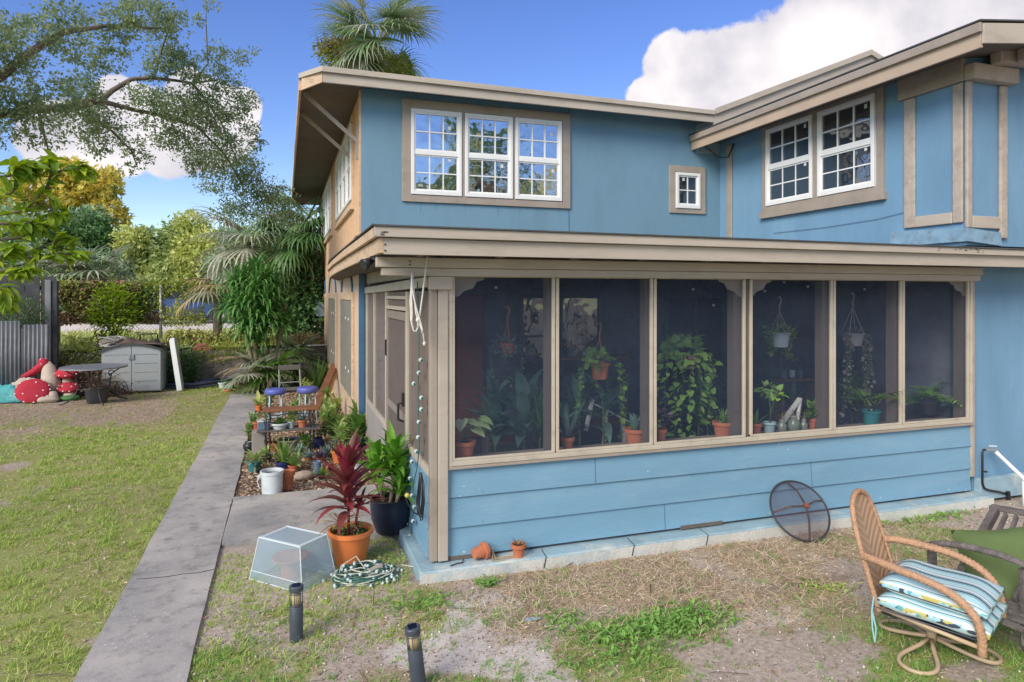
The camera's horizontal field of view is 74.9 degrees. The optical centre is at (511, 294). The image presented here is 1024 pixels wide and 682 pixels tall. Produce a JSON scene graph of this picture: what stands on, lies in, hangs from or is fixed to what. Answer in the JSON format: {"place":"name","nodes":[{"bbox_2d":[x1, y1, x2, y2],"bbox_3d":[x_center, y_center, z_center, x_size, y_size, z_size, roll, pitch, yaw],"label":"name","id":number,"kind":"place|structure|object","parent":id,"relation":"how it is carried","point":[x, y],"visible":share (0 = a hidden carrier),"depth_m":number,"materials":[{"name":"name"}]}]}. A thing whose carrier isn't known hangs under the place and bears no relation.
{"place":"outdoors","nodes":[
{"label":"outdoors","id":0,"kind":"place"},
{"bbox_2d":[0,464,187,681],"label":"lawn grass","id":1,"kind":"structure","parent":0,"point":[61,516],"depth_m":5.65,"materials":[{"name":"green plant"}]},
{"bbox_2d":[40,311,320,350],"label":"terrain","id":2,"kind":"structure","parent":0,"point":[210,319],"depth_m":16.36,"materials":[{"name":"green plant"}]},
{"bbox_2d":[0,194,60,316],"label":"tree","id":3,"kind":"object","parent":2,"relation":"on","point":[14,217],"visible":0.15,"depth_m":30.03,"materials":[{"name":"green plant"}]},
{"bbox_2d":[3,203,121,277],"bbox_3d":[-21.818,-1.471,32.648,6.345,6.164,5.232,0,0,-19],"label":"tree","id":4,"kind":"object","parent":2,"relation":"on","point":[91,226],"visible":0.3,"depth_m":31.73,"materials":[{"name":"green plant"}]},
{"bbox_2d":[0,154,137,228],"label":"tree","id":5,"kind":"object","parent":2,"relation":"on","point":[105,191],"visible":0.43,"depth_m":37.64,"materials":[{"name":"yellow plant"}]},
{"bbox_2d":[56,240,144,292],"bbox_3d":[-16.171,-0.342,26.256,3.594,3.684,4.105,0,0,-19],"label":"palmetto","id":6,"kind":"object","parent":2,"relation":"on","point":[108,260],"visible":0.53,"depth_m":26.05,"materials":[{"name":"green plant"}]},
{"bbox_2d":[81,278,145,338],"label":"shrub","id":7,"kind":"object","parent":2,"relation":"on","point":[111,321],"visible":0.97,"depth_m":15.45,"materials":[{"name":"green plant"}]},
{"bbox_2d":[91,220,172,281],"bbox_3d":[-17.756,-0.923,32.112,4.472,5.100,4.051,0,0,-19],"label":"tree","id":8,"kind":"object","parent":2,"relation":"on","point":[122,236],"visible":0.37,"depth_m":30.96,"materials":[{"name":"green plant"}]},
{"bbox_2d":[59,285,236,351],"bbox_3d":[-8.356,0.550,16.193,4.636,1.600,0.230,0,0,-19],"label":"chain link fence","id":9,"kind":"object","parent":2,"relation":"on","point":[160,324],"visible":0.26,"depth_m":16.13,"materials":[{"name":"grey metal"}]},
{"bbox_2d":[58,277,165,326],"bbox_3d":[-9.530,0.161,15.808,2.428,1.186,0.773,0,0,-19],"label":"vine","id":10,"kind":"object","parent":9,"relation":"attached to","point":[70,299],"visible":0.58,"depth_m":15.66,"materials":[{"name":"green plant"}]},
{"bbox_2d":[161,278,276,326],"bbox_3d":[-7.265,0.200,16.659,2.702,1.213,0.891,0,0,-19],"label":"vine","id":11,"kind":"object","parent":9,"relation":"attached to","point":[178,285],"visible":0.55,"depth_m":16.29,"materials":[{"name":"green plant"}]},
{"bbox_2d":[61,325,275,350],"bbox_3d":[-8.110,1.029,16.094,4.695,0.592,0.748,0,0,-19],"label":"vine","id":12,"kind":"object","parent":2,"relation":"on","point":[192,336],"visible":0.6,"depth_m":16.13,"materials":[{"name":"green plant"}]},
{"bbox_2d":[132,208,234,319],"bbox_3d":[-15.473,-1.288,31.798,4.824,5.864,3.968,0,0,40],"label":"tree","id":13,"kind":"object","parent":2,"relation":"on","point":[178,246],"visible":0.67,"depth_m":31.01,"materials":[{"name":"green plant"}]},
{"bbox_2d":[175,278,239,349],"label":"palm tree","id":14,"kind":"object","parent":2,"relation":"on","point":[218,324],"visible":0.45,"depth_m":16.09,"materials":[{"name":"green plant"}]},
{"bbox_2d":[188,203,305,348],"bbox_3d":[-6.972,-0.480,17.558,3.212,3.859,3.627,0,0,-19],"label":"palm tree","id":15,"kind":"object","parent":2,"relation":"on","point":[246,251],"visible":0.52,"depth_m":16.88,"materials":[{"name":"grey plant"}]},
{"bbox_2d":[196,222,315,318],"bbox_3d":[-11.815,-0.856,32.049,6.542,5.100,4.278,0,0,-19],"label":"tree","id":16,"kind":"object","parent":2,"relation":"on","point":[232,230],"visible":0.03,"depth_m":30.55,"materials":[{"name":"green plant"}]},
{"bbox_2d":[234,214,326,339],"bbox_3d":[-5.722,-0.333,17.371,3.017,3.566,2.991,0,0,-19],"label":"palm tree","id":17,"kind":"object","parent":2,"relation":"on","point":[285,255],"visible":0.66,"depth_m":16.81,"materials":[{"name":"green plant"}]},
{"bbox_2d":[258,184,324,331],"bbox_3d":[-5.578,-0.752,18.168,3.089,4.403,3.216,0,0,-19],"label":"palm tree","id":18,"kind":"object","parent":2,"relation":"on","point":[319,210],"visible":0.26,"depth_m":17.60,"materials":[{"name":"green plant"}]},
{"bbox_2d":[267,244,324,346],"bbox_3d":[-5.477,0.075,17.343,2.376,2.928,1.523,0,0,-19],"label":"shrub","id":19,"kind":"object","parent":2,"relation":"on","point":[307,306],"visible":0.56,"depth_m":17.11,"materials":[{"name":"green plant"}]},
{"bbox_2d":[61,320,314,334],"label":"street","id":20,"kind":"structure","parent":0,"point":[74,327],"depth_m":22.79,"materials":[{"name":"grey asphalt"}]},
{"bbox_2d":[36,244,112,323],"bbox_3d":[-16.921,-0.249,25.949,3.419,3.498,3.964,0,0,-19],"label":"palmetto","id":21,"kind":"object","parent":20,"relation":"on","point":[74,266],"visible":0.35,"depth_m":25.56,"materials":[{"name":"green plant"}]},
{"bbox_2d":[143,288,226,323],"bbox_3d":[-12.776,0.377,26.262,4.010,1.433,1.750,0,0,-19],"label":"parked car","id":22,"kind":"object","parent":20,"relation":"on","point":[175,296],"visible":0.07,"depth_m":25.51,"materials":[{"name":"blue paint"}]},
{"bbox_2d":[73,392,377,681],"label":"path","id":23,"kind":"structure","parent":0,"point":[149,632],"depth_m":5.57,"materials":[{"name":"concrete"}]},
{"bbox_2d":[370,525,396,539],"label":"path","id":24,"kind":"structure","parent":0,"point":[375,535],"depth_m":5.80,"materials":[{"name":"concrete"}]},
{"bbox_2d":[357,421,413,535],"bbox_3d":[-1.083,1.592,5.814,0.752,0.956,0.630,0,0,-19],"label":"potted plant","id":25,"kind":"object","parent":24,"relation":"on","point":[390,515],"visible":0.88,"depth_m":5.76,"materials":[{"name":"green plant"}]},
{"bbox_2d":[0,345,1023,681],"bbox_3d":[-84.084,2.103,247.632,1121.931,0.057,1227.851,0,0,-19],"label":"ground","id":26,"kind":"structure","parent":0,"point":[752,643],"depth_m":4.52,"materials":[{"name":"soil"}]},
{"bbox_2d":[0,321,48,384],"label":"corrugated fence","id":27,"kind":"object","parent":26,"relation":"on","point":[35,343],"visible":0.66,"depth_m":13.43,"materials":[{"name":"grey metal"}]},
{"bbox_2d":[0,296,52,331],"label":"shrub","id":28,"kind":"object","parent":26,"relation":"on","point":[27,317],"visible":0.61,"depth_m":13.88,"materials":[{"name":"green plant"}]},
{"bbox_2d":[0,276,58,370],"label":"board fence","id":29,"kind":"object","parent":26,"relation":"on","point":[49,287],"visible":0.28,"depth_m":14.29,"materials":[{"name":"metal"}]},
{"bbox_2d":[0,358,80,402],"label":"toadstool inflatable","id":30,"kind":"object","parent":26,"relation":"on","point":[23,388],"visible":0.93,"depth_m":13.29,"materials":[{"name":"red plastic"}]},
{"bbox_2d":[0,147,101,317],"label":"magnolia tree","id":31,"kind":"object","parent":26,"relation":"on","point":[21,172],"visible":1,"depth_m":5.41,"materials":[{"name":"green plant"}]},
{"bbox_2d":[40,362,138,397],"bbox_3d":[-9.157,2.027,13.880,2.628,1.211,1.312,0,0,-19],"label":"brush pile","id":32,"kind":"object","parent":26,"relation":"on","point":[82,383],"visible":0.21,"depth_m":13.92,"materials":[{"name":"brown wood"}]},
{"bbox_2d":[59,363,127,405],"bbox_3d":[-8.166,1.745,13.069,1.150,0.713,1.150,0,0,-19],"label":"round table","id":33,"kind":"object","parent":26,"relation":"on","point":[89,368],"visible":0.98,"depth_m":12.87,"materials":[{"name":"metal"}]},
{"bbox_2d":[0,385,233,481],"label":"lawn grass","id":34,"kind":"structure","parent":26,"relation":"on","point":[108,450],"depth_m":9.31,"materials":[{"name":"green plant"}]},
{"bbox_2d":[98,343,169,391],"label":"storage shed","id":35,"kind":"structure","parent":26,"relation":"on","point":[147,368],"depth_m":14.32,"materials":[{"name":"grey plastic"}]},
{"bbox_2d":[102,346,130,390],"bbox_3d":[-8.396,1.567,14.198,0.554,0.967,0.065,0,0,-18],"label":"door","id":36,"kind":"structure","parent":35,"relation":"in","point":[122,354],"depth_m":14.21,"materials":[{"name":"grey plastic"}]},
{"bbox_2d":[131,346,160,390],"bbox_3d":[-7.859,1.567,14.368,0.554,0.967,0.065,0,0,-18],"label":"door","id":37,"kind":"structure","parent":35,"relation":"in","point":[146,361],"depth_m":14.36,"materials":[{"name":"grey plastic"}]},
{"bbox_2d":[0,0,307,228],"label":"live oak","id":38,"kind":"object","parent":26,"relation":"on","point":[21,110],"visible":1,"depth_m":10.45,"materials":[{"name":"green plant"}]},
{"bbox_2d":[169,338,183,390],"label":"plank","id":39,"kind":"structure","parent":26,"relation":"on","point":[176,364],"depth_m":14.59,"materials":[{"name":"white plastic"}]},
{"bbox_2d":[166,342,202,385],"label":"shrub","id":40,"kind":"object","parent":26,"relation":"on","point":[189,368],"visible":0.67,"depth_m":15.25,"materials":[{"name":"green plant"}]},
{"bbox_2d":[59,347,325,385],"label":"retaining wall","id":41,"kind":"structure","parent":26,"relation":"on","point":[212,369],"depth_m":15.74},
{"bbox_2d":[59,342,105,370],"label":"shrub","id":42,"kind":"object","parent":41,"relation":"on","point":[84,348],"visible":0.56,"depth_m":14.69,"materials":[{"name":"green plant"}]},
{"bbox_2d":[205,247,305,388],"bbox_3d":[-5.627,0.525,14.639,2.164,3.179,1.491,0,0,-19],"label":"dracaena tree","id":43,"kind":"object","parent":26,"relation":"on","point":[262,309],"visible":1,"depth_m":14.50,"materials":[{"name":"green plant"}]},
{"bbox_2d":[222,351,289,392],"bbox_3d":[-5.422,1.918,14.272,1.490,1.433,1.548,0,0,-19],"label":"palmetto","id":44,"kind":"object","parent":26,"relation":"on","point":[264,359],"visible":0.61,"depth_m":14.14,"materials":[{"name":"green plant"}]},
{"bbox_2d":[257,467,283,493],"bbox_3d":[-2.550,1.975,7.043,0.284,0.250,0.240,0,0,-36],"label":"pail","id":45,"kind":"object","parent":26,"relation":"on","point":[271,480],"visible":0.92,"depth_m":6.97,"materials":[{"name":"white plastic"}]},
{"bbox_2d":[234,344,314,394],"bbox_3d":[-5.193,1.938,14.717,1.924,1.739,2.106,0,0,-19],"label":"palmetto","id":46,"kind":"object","parent":26,"relation":"on","point":[273,373],"visible":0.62,"depth_m":14.40,"materials":[{"name":"green plant"}]},
{"bbox_2d":[257,405,319,451],"bbox_3d":[-2.993,1.806,8.969,0.799,0.591,0.290,0,0,-19],"label":"plant stand","id":47,"kind":"object","parent":26,"relation":"on","point":[311,426],"visible":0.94,"depth_m":8.91,"materials":[{"name":"brown wood"}]},
{"bbox_2d":[271,549,308,581],"bbox_3d":[-1.643,2.015,4.956,0.270,0.170,0.268,0,0,-19],"label":"ornament","id":48,"kind":"object","parent":26,"relation":"on","point":[288,560],"visible":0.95,"depth_m":4.92,"materials":[{"name":"ceramic"}]},
{"bbox_2d":[249,526,335,592],"bbox_3d":[-1.624,1.943,4.962,0.533,0.316,0.354,0,0,28],"label":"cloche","id":49,"kind":"object","parent":26,"relation":"on","point":[322,535],"visible":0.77,"depth_m":4.93,"materials":[{"name":"white plastic"}]},
{"bbox_2d":[289,582,303,643],"bbox_3d":[-1.306,1.927,4.049,0.084,0.346,0.084,0,0,-19],"label":"path light","id":50,"kind":"object","parent":26,"relation":"on","point":[296,616],"visible":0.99,"depth_m":4.02,"materials":[{"name":"black plastic"}]},
{"bbox_2d":[270,333,328,386],"bbox_3d":[-4.989,1.635,15.410,1.752,1.634,1.855,0,0,-19],"label":"palmetto","id":51,"kind":"object","parent":26,"relation":"on","point":[289,345],"visible":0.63,"depth_m":15.37,"materials":[{"name":"green plant"}]},
{"bbox_2d":[235,392,376,496],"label":"mulch","id":52,"kind":"object","parent":26,"relation":"on","point":[246,470],"visible":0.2,"depth_m":8.79,"materials":[{"name":"brown wood"}]},
{"bbox_2d":[189,536,454,681],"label":"verge grass","id":53,"kind":"structure","parent":26,"relation":"on","point":[223,584],"depth_m":4.46,"materials":[{"name":"green plant"}]},
{"bbox_2d":[308,427,386,567],"bbox_3d":[-1.292,1.564,5.178,0.562,1.072,0.604,0,0,22],"label":"potted plant","id":54,"kind":"object","parent":26,"relation":"on","point":[350,539],"visible":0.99,"depth_m":5.15,"materials":[{"name":"red plant"}]},
{"bbox_2d":[343,406,366,451],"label":"leafy plant","id":55,"kind":"object","parent":26,"relation":"on","point":[358,421],"visible":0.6,"depth_m":8.96,"materials":[{"name":"green plant"}]},
{"bbox_2d":[322,556,412,588],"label":"string lights","id":56,"kind":"object","parent":26,"relation":"on","point":[348,569],"visible":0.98,"depth_m":4.87,"materials":[{"name":"green plastic"}]},
{"bbox_2d":[307,0,451,77],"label":"palm tree","id":57,"kind":"object","parent":26,"relation":"on","point":[396,20],"visible":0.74,"depth_m":22.00,"materials":[{"name":"green plant"}]},
{"bbox_2d":[311,33,421,75],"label":"vine","id":58,"kind":"object","parent":57,"relation":"attached to","point":[324,50],"visible":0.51,"depth_m":21.91,"materials":[{"name":"green plant"}]},
{"bbox_2d":[404,622,425,681],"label":"path light","id":59,"kind":"object","parent":26,"relation":"on","point":[415,654],"visible":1,"depth_m":3.54,"materials":[{"name":"black plastic"}]},
{"bbox_2d":[370,581,488,624],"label":"weeds","id":60,"kind":"object","parent":26,"relation":"on","point":[425,601],"visible":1,"depth_m":4.53,"materials":[{"name":"green plant"}]},
{"bbox_2d":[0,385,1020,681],"bbox_3d":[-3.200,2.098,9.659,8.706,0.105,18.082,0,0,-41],"label":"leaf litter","id":61,"kind":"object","parent":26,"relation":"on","point":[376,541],"visible":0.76,"depth_m":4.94,"materials":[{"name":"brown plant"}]},
{"bbox_2d":[1,391,1023,681],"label":"fallen twigs","id":62,"kind":"object","parent":26,"relation":"on","point":[373,599],"visible":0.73,"depth_m":4.32,"materials":[{"name":"brown wood"}]},
{"bbox_2d":[523,601,592,642],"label":"weeds","id":63,"kind":"object","parent":26,"relation":"on","point":[562,619],"visible":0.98,"depth_m":4.31,"materials":[{"name":"green plant"}]},
{"bbox_2d":[193,503,1020,681],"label":"pebbles","id":64,"kind":"object","parent":26,"relation":"on","point":[489,647],"visible":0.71,"depth_m":4.32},
{"bbox_2d":[194,503,1023,681],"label":"soil crumbs","id":65,"kind":"object","parent":26,"relation":"on","point":[425,651],"visible":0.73,"depth_m":4.26,"materials":[{"name":"brown soil"}]},
{"bbox_2d":[564,616,676,658],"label":"weeds","id":66,"kind":"object","parent":26,"relation":"on","point":[620,629],"visible":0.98,"depth_m":4.12,"materials":[{"name":"green plant"}]},
{"bbox_2d":[532,623,757,681],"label":"weeds","id":67,"kind":"object","parent":26,"relation":"on","point":[643,651],"visible":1,"depth_m":3.89,"materials":[{"name":"green plant"}]},
{"bbox_2d":[291,19,1023,584],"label":"house","id":68,"kind":"structure","parent":26,"relation":"on","point":[893,183],"depth_m":7.24,"materials":[{"name":"blue paint"}]},
{"bbox_2d":[385,310,404,492],"bbox_3d":[-1.175,1.085,6.627,0.095,1.850,1.243,0,0,-19],"label":"screen door","id":69,"kind":"structure","parent":68,"relation":"in","point":[395,320],"depth_m":6.71,"materials":[{"name":"grey"}]},
{"bbox_2d":[408,281,423,535],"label":"string lights","id":70,"kind":"object","parent":68,"relation":"hanging from","point":[418,436],"visible":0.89,"depth_m":5.33,"materials":[{"name":"white plastic"}]},
{"bbox_2d":[409,256,427,345],"bbox_3d":[-0.687,0.036,4.844,0.135,0.669,0.096,0,0,21],"label":"rope","id":71,"kind":"object","parent":68,"relation":"hanging from","point":[418,319],"visible":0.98,"depth_m":4.83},
{"bbox_2d":[389,295,482,438],"bbox_3d":[-1.048,1.000,9.233,1.350,2.000,0.060,0,0,-19],"label":"inner door","id":72,"kind":"structure","parent":68,"relation":"in","point":[468,308],"depth_m":9.35,"materials":[{"name":"brown wood"}]},
{"bbox_2d":[411,108,461,196],"bbox_3d":[-1.064,-2.002,9.434,0.724,1.195,0.050,0,0,-19],"label":"window","id":73,"kind":"structure","parent":68,"relation":"in","point":[436,135],"depth_m":9.44,"materials":[{"name":"white glass"}]},
{"bbox_2d":[455,415,492,457],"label":"potted plant","id":74,"kind":"object","parent":68,"relation":"on","point":[464,446],"visible":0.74,"depth_m":5.25,"materials":[{"name":"green plant"}]},
{"bbox_2d":[465,113,512,198],"bbox_3d":[-0.335,-2.002,9.681,0.720,1.195,0.050,0,0,-19],"label":"window","id":75,"kind":"structure","parent":68,"relation":"in","point":[488,138],"depth_m":9.69,"materials":[{"name":"white glass"}]},
{"bbox_2d":[462,368,526,451],"bbox_3d":[-0.176,1.347,6.371,0.646,1.336,0.725,0,0,1],"label":"leafy plant","id":76,"kind":"object","parent":68,"relation":"on","point":[494,393],"visible":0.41,"depth_m":6.33,"materials":[{"name":"green plant"}]},
{"bbox_2d":[489,278,525,377],"bbox_3d":[-0.058,0.197,5.850,0.312,1.053,0.255,0,0,18],"label":"hanging planter","id":77,"kind":"object","parent":68,"relation":"hanging from","point":[507,348],"visible":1,"depth_m":5.82,"materials":[{"name":"plant"}]},
{"bbox_2d":[482,377,541,452],"bbox_3d":[0.004,1.440,6.971,0.594,1.150,0.240,0,0,-19],"label":"shelf","id":78,"kind":"object","parent":68,"relation":"on","point":[487,442],"visible":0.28,"depth_m":6.92,"materials":[{"name":"grey wood"}]},
{"bbox_2d":[489,369,562,449],"bbox_3d":[0.121,1.342,6.163,0.617,1.346,0.781,0,0,-22],"label":"leafy plant","id":79,"kind":"object","parent":68,"relation":"on","point":[520,397],"visible":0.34,"depth_m":6.10,"materials":[{"name":"green plant"}]},
{"bbox_2d":[515,117,561,201],"bbox_3d":[0.396,-2.002,9.929,0.739,1.195,0.050,0,0,-19],"label":"window","id":80,"kind":"structure","parent":68,"relation":"in","point":[538,143],"depth_m":9.94,"materials":[{"name":"white plastic"}]},
{"bbox_2d":[504,377,575,448],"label":"leafy plant","id":81,"kind":"object","parent":68,"relation":"on","point":[539,412],"visible":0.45,"depth_m":6.07,"materials":[{"name":"green plant"}]},
{"bbox_2d":[519,295,601,377],"bbox_3d":[0.725,0.600,9.840,1.300,1.200,0.050,0,0,-19],"label":"inner window","id":82,"kind":"structure","parent":68,"relation":"in","point":[579,329],"depth_m":9.86,"materials":[{"name":"black"}]},
{"bbox_2d":[559,400,585,448],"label":"potted plant","id":83,"kind":"object","parent":68,"relation":"on","point":[567,437],"visible":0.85,"depth_m":5.53,"materials":[{"name":"green plant"}]},
{"bbox_2d":[559,373,610,445],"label":"leafy plant","id":84,"kind":"object","parent":68,"relation":"on","point":[570,399],"visible":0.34,"depth_m":6.52,"materials":[{"name":"green plant"}]},
{"bbox_2d":[559,348,628,446],"bbox_3d":[0.936,1.325,7.921,0.905,1.380,0.240,0,0,-19],"label":"shelf","id":85,"kind":"object","parent":68,"relation":"on","point":[624,360],"visible":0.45,"depth_m":7.96,"materials":[{"name":"grey wood"}]},
{"bbox_2d":[574,278,627,442],"bbox_3d":[0.837,0.564,6.111,0.530,1.788,0.352,0,0,-43],"label":"hanging planter","id":86,"kind":"object","parent":68,"relation":"hanging from","point":[599,369],"visible":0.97,"depth_m":6.09,"materials":[{"name":"ceramic"}]},
{"bbox_2d":[569,373,639,443],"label":"leafy plant","id":87,"kind":"object","parent":68,"relation":"on","point":[606,406],"visible":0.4,"depth_m":6.30,"materials":[{"name":"green plant"}]},
{"bbox_2d":[675,172,700,208],"bbox_3d":[2.827,-1.675,10.754,0.449,0.570,0.050,0,0,-19],"label":"window","id":88,"kind":"structure","parent":68,"relation":"in","point":[687,185],"depth_m":10.76,"materials":[{"name":"white plastic"}]},
{"bbox_2d":[657,308,722,437],"bbox_3d":[1.669,0.589,6.379,0.684,1.838,0.498,0,0,-19],"label":"hanging planter","id":89,"kind":"object","parent":68,"relation":"hanging from","point":[689,359],"visible":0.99,"depth_m":6.33,"materials":[{"name":"metal"}]},
{"bbox_2d":[664,295,725,384],"bbox_3d":[2.903,0.700,10.580,1.100,1.400,0.050,0,0,-19],"label":"inner window","id":90,"kind":"structure","parent":68,"relation":"in","point":[706,320],"depth_m":10.60,"materials":[{"name":"black glass"}]},
{"bbox_2d":[667,374,726,435],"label":"leafy plant","id":91,"kind":"object","parent":68,"relation":"on","point":[696,398],"visible":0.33,"depth_m":7.19,"materials":[{"name":"green plant"}]},
{"bbox_2d":[753,380,788,432],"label":"potted plant","id":92,"kind":"object","parent":68,"relation":"on","point":[769,427],"visible":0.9,"depth_m":6.18,"materials":[{"name":"green plant"}]},
{"bbox_2d":[761,280,797,361],"bbox_3d":[2.710,0.177,6.775,0.401,1.014,0.297,0,0,-45],"label":"hanging planter","id":93,"kind":"object","parent":68,"relation":"hanging from","point":[779,339],"visible":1,"depth_m":6.75,"materials":[{"name":"plant"}]},
{"bbox_2d":[765,114,812,205],"bbox_3d":[3.900,-1.867,9.432,0.050,1.125,0.908,0,0,-19],"label":"window","id":94,"kind":"structure","parent":68,"relation":"in","point":[789,145],"depth_m":9.42,"materials":[{"name":"white glass"}]},
{"bbox_2d":[771,369,814,429],"bbox_3d":[3.322,1.450,7.886,0.495,1.130,0.240,0,0,-19],"label":"shelf","id":95,"kind":"object","parent":68,"relation":"on","point":[808,393],"visible":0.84,"depth_m":7.85,"materials":[{"name":"grey wood"}]},
{"bbox_2d":[817,93,876,196],"bbox_3d":[4.225,-1.867,8.476,0.050,1.125,0.906,0,0,-19],"label":"window","id":96,"kind":"structure","parent":68,"relation":"in","point":[846,132],"depth_m":8.44,"materials":[{"name":"white plastic"}]},
{"bbox_2d":[838,281,875,424],"bbox_3d":[3.642,0.550,7.087,0.448,1.761,0.273,0,0,-19],"label":"hanging planter","id":97,"kind":"object","parent":68,"relation":"hanging from","point":[850,340],"visible":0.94,"depth_m":7.03,"materials":[{"name":"plant"}]},
{"bbox_2d":[836,363,881,423],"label":"leafy plant","id":98,"kind":"object","parent":68,"relation":"on","point":[854,382],"visible":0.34,"depth_m":7.63,"materials":[{"name":"green plant"}]},
{"bbox_2d":[839,383,907,424],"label":"potted plant","id":99,"kind":"object","parent":68,"relation":"on","point":[871,416],"visible":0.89,"depth_m":6.64,"materials":[{"name":"green plant"}]},
{"bbox_2d":[905,381,964,414],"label":"fern","id":100,"kind":"object","parent":68,"relation":"on","point":[931,406],"visible":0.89,"depth_m":7.04,"materials":[{"name":"green plant"}]},
{"bbox_2d":[579,596,752,654],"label":"weeds","id":101,"kind":"object","parent":26,"relation":"on","point":[686,620],"visible":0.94,"depth_m":4.27,"materials":[{"name":"green plant"}]},
{"bbox_2d":[458,516,977,674],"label":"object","id":102,"kind":"object","parent":26,"relation":"on","point":[696,574],"visible":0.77,"depth_m":4.82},
{"bbox_2d":[769,480,830,541],"bbox_3d":[2.531,1.895,5.883,0.524,0.429,0.390,0,0,-19],"label":"fire pit screen","id":103,"kind":"object","parent":26,"relation":"on","point":[806,505],"visible":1,"depth_m":5.85,"materials":[{"name":"metal"}]},
{"bbox_2d":[849,488,1006,675],"bbox_3d":[2.419,1.662,3.964,0.660,0.871,0.757,0,0,-45],"label":"wicker chair","id":104,"kind":"object","parent":26,"relation":"on","point":[955,606],"visible":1,"depth_m":3.86,"materials":[{"name":"wicker"}]},
{"bbox_2d":[926,504,1023,650],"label":"lounge chair","id":105,"kind":"object","parent":26,"relation":"on","point":[1015,610],"visible":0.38,"depth_m":4.10,"materials":[{"name":"brown wood"}]},
{"bbox_2d":[950,526,1023,599],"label":"pillow","id":106,"kind":"object","parent":105,"relation":"on","point":[1004,573],"visible":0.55,"depth_m":4.23,"materials":[{"name":"green fabric"}]},
{"bbox_2d":[0,0,1023,247],"label":"sky","id":107,"kind":"structure","parent":0,"point":[702,54],"materials":[{"name":"blue"}]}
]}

